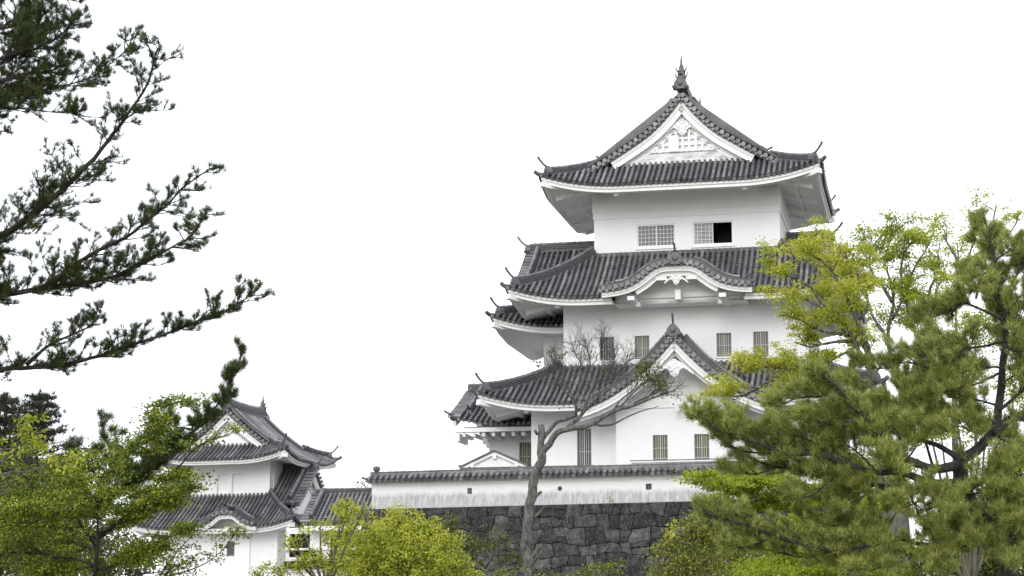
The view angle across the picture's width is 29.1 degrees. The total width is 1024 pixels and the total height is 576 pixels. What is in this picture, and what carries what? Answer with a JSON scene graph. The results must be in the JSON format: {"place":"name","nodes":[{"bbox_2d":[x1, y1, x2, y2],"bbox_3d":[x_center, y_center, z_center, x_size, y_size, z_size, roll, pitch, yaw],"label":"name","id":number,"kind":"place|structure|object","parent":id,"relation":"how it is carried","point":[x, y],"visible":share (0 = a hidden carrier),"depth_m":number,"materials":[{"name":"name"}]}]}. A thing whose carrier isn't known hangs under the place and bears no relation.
{"place":"outdoors","nodes":[
{"label":"outdoors","id":0,"kind":"place"},
{"bbox_2d":[353,477,368,487],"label":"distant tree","id":1,"kind":"object","parent":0,"point":[362,483],"visible":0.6,"depth_m":139.77,"materials":[{"name":"white plant"}]},
{"bbox_2d":[0,0,1023,575],"label":"sky","id":2,"kind":"structure","parent":0,"point":[380,158],"materials":[{"name":"white"}]},
{"bbox_2d":[849,389,955,574],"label":"old tree","id":3,"kind":"object","parent":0,"point":[901,521],"visible":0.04,"depth_m":53.45,"materials":[{"name":"grey plant"}]},
{"bbox_3d":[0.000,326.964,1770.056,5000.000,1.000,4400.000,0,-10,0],"label":"ground","id":4,"kind":"structure","parent":0,"visible":0},
{"bbox_2d":[0,390,48,558],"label":"conifer tree","id":5,"kind":"object","parent":4,"relation":"on","point":[7,424],"visible":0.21,"depth_m":70.08,"materials":[{"name":"green plant"}]},
{"bbox_2d":[0,411,96,510],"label":"leafy tree","id":6,"kind":"object","parent":4,"relation":"on","point":[42,445],"visible":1,"depth_m":26.76,"materials":[{"name":"green plant"}]},
{"bbox_2d":[6,387,129,553],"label":"conifer tree","id":7,"kind":"object","parent":4,"relation":"on","point":[36,401],"visible":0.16,"depth_m":72.03,"materials":[{"name":"green plant"}]},
{"bbox_2d":[0,455,162,575],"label":"round tree","id":8,"kind":"object","parent":4,"relation":"on","point":[104,548],"visible":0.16,"depth_m":45.53,"materials":[{"name":"green plant"}]},
{"bbox_2d":[0,332,251,575],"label":"pine tree","id":9,"kind":"object","parent":4,"relation":"on","point":[144,467],"visible":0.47,"depth_m":32.49,"materials":[{"name":"green plant"}]},
{"bbox_2d":[0,391,252,575],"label":"leafy tree","id":10,"kind":"object","parent":4,"relation":"on","point":[131,512],"visible":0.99,"depth_m":29.41,"materials":[{"name":"green plant"}]},
{"bbox_2d":[0,0,276,382],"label":"pine tree","id":11,"kind":"object","parent":4,"relation":"on","point":[26,33],"visible":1,"depth_m":22.24,"materials":[{"name":"green plant"}]},
{"bbox_2d":[248,495,377,575],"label":"slender tree","id":12,"kind":"object","parent":4,"relation":"on","point":[329,563],"visible":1,"depth_m":63.51,"materials":[{"name":"green plant"}]},
{"bbox_2d":[327,500,485,575],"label":"round tree","id":13,"kind":"object","parent":4,"relation":"on","point":[374,556],"visible":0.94,"depth_m":66.84,"materials":[{"name":"green plant"}]},
{"bbox_2d":[431,511,533,575],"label":"dark shrub","id":14,"kind":"object","parent":4,"relation":"on","point":[451,523],"visible":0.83,"depth_m":73.08,"materials":[{"name":"green plant"}]},
{"bbox_2d":[488,560,551,575],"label":"shrub","id":15,"kind":"object","parent":4,"relation":"on","point":[501,571],"visible":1,"depth_m":65.93,"materials":[{"name":"green plant"}]},
{"bbox_2d":[538,558,627,575],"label":"shrub","id":16,"kind":"object","parent":4,"relation":"on","point":[604,567],"visible":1,"depth_m":65.47,"materials":[{"name":"green plant"}]},
{"bbox_2d":[520,318,693,575],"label":"bare tree","id":17,"kind":"object","parent":4,"relation":"on","point":[533,494],"visible":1,"depth_m":68.05,"materials":[{"name":"grey plant"}]},
{"bbox_2d":[352,499,917,575],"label":"stone wall","id":18,"kind":"structure","parent":4,"relation":"on","point":[570,538],"depth_m":91.05,"materials":[{"name":"grey stone"}]},
{"bbox_2d":[361,457,875,508],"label":"plaster wall","id":19,"kind":"structure","parent":18,"relation":"on","point":[598,484],"depth_m":92.28,"materials":[{"name":"paint"}]},
{"bbox_2d":[639,510,764,575],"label":"round tree","id":20,"kind":"object","parent":4,"relation":"on","point":[686,562],"visible":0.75,"depth_m":61.32,"materials":[{"name":"green plant"}]},
{"bbox_2d":[684,215,892,538],"bbox_3d":[8.312,5.057,58.174,6.297,14.257,4.480,0,-10,0],"label":"spring tree","id":21,"kind":"object","parent":4,"relation":"on","point":[808,246],"visible":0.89,"depth_m":58.50,"materials":[{"name":"green plant"}]},
{"bbox_2d":[718,477,885,575],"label":"round tree","id":22,"kind":"object","parent":4,"relation":"on","point":[777,559],"visible":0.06,"depth_m":55.56,"materials":[{"name":"green plant"}]},
{"bbox_2d":[666,457,982,575],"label":"maple tree","id":23,"kind":"object","parent":4,"relation":"on","point":[728,485],"visible":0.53,"depth_m":47.94,"materials":[{"name":"green plant"}]},
{"bbox_2d":[679,204,1023,575],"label":"pine tree","id":24,"kind":"object","parent":4,"relation":"on","point":[823,421],"visible":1,"depth_m":27.66,"materials":[{"name":"green plant"}]},
{"bbox_2d":[836,208,960,443],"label":"spring tree","id":25,"kind":"object","parent":4,"relation":"on","point":[905,292],"visible":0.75,"depth_m":67.04,"materials":[{"name":"green plant"}]},
{"bbox_2d":[877,297,1023,575],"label":"round tree","id":26,"kind":"object","parent":4,"relation":"on","point":[972,564],"visible":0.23,"depth_m":44.26,"materials":[{"name":"needles"},{"name":"bark"}]},
{"bbox_2d":[903,449,1023,575],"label":"round tree","id":27,"kind":"object","parent":4,"relation":"on","point":[990,567],"visible":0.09,"depth_m":47.46,"materials":[{"name":"green plant"}]},
{"bbox_2d":[920,186,1023,478],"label":"spring tree","id":28,"kind":"object","parent":4,"relation":"on","point":[952,250],"visible":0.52,"depth_m":61.42,"materials":[{"name":"green plant"}]},
{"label":"terrace","id":29,"kind":"structure","parent":4,"relation":"on","visible":0},
{"bbox_2d":[458,450,530,468],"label":"entrance porch","id":30,"kind":"object","parent":29,"relation":"on","point":[493,458],"visible":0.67,"depth_m":100.21,"materials":[{"name":"paint"}]},
{"bbox_2d":[444,297,575,464],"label":"side tower","id":31,"kind":"structure","parent":29,"relation":"on","point":[514,328],"depth_m":103.45,"materials":[{"name":"paint"}]},
{"bbox_2d":[520,442,530,464],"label":"window","id":32,"kind":"structure","parent":31,"relation":"in","point":[525,447],"depth_m":103.30,"materials":[{"name":"paint"}]},
{"bbox_2d":[461,465,591,468],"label":"courtyard wall","id":33,"kind":"structure","parent":29,"relation":"on","point":[513,467],"depth_m":97.20,"materials":[{"name":"white paint"}]},
{"bbox_2d":[469,56,888,465],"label":"castle keep","id":34,"kind":"structure","parent":29,"relation":"on","point":[680,201],"depth_m":100.23,"materials":[{"name":"paint"}]},
{"bbox_2d":[577,428,590,464],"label":"window","id":35,"kind":"structure","parent":34,"relation":"in","point":[583,436],"depth_m":98.60,"materials":[{"name":"paint"}]},
{"bbox_2d":[599,337,613,362],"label":"window","id":36,"kind":"structure","parent":34,"relation":"in","point":[601,354],"depth_m":100.69,"materials":[{"name":"paint"}]},
{"bbox_2d":[634,336,648,360],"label":"window","id":37,"kind":"structure","parent":34,"relation":"in","point":[642,341],"depth_m":100.32,"materials":[{"name":"paint"}]},
{"bbox_2d":[635,224,676,249],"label":"window","id":38,"kind":"structure","parent":34,"relation":"in","point":[658,236],"depth_m":102.62,"materials":[{"name":"white paint"}]},
{"bbox_2d":[653,435,667,459],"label":"window","id":39,"kind":"structure","parent":34,"relation":"in","point":[660,442],"depth_m":96.78,"materials":[{"name":"paint"}]},
{"bbox_2d":[694,434,709,458],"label":"window","id":40,"kind":"structure","parent":34,"relation":"in","point":[701,446],"depth_m":96.36,"materials":[{"name":"paint"}]},
{"bbox_2d":[691,221,733,247],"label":"window","id":41,"kind":"structure","parent":34,"relation":"in","point":[702,231],"depth_m":102.15,"materials":[{"name":"white paint"}]},
{"bbox_2d":[716,333,731,358],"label":"window","id":42,"kind":"structure","parent":34,"relation":"in","point":[723,339],"depth_m":99.44,"materials":[{"name":"paint"}]},
{"bbox_2d":[753,331,769,357],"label":"window","id":43,"kind":"structure","parent":34,"relation":"in","point":[760,339],"depth_m":99.08,"materials":[{"name":"paint"}]},
{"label":"bank","id":44,"kind":"structure","parent":0,"visible":0},
{"bbox_2d":[127,395,341,575],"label":"corner turret","id":45,"kind":"object","parent":44,"relation":"on","point":[262,491],"visible":0.69,"depth_m":123.52,"materials":[{"name":"paint"}]},
{"bbox_2d":[227,541,234,555],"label":"window","id":46,"kind":"structure","parent":45,"relation":"in","point":[231,551],"depth_m":122.26,"materials":[{"name":"grey glass"}]},
{"bbox_2d":[283,485,371,575],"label":"tiled corridor","id":47,"kind":"object","parent":44,"relation":"on","point":[321,502],"visible":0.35,"depth_m":118.96,"materials":[{"name":"tile"}]}
]}

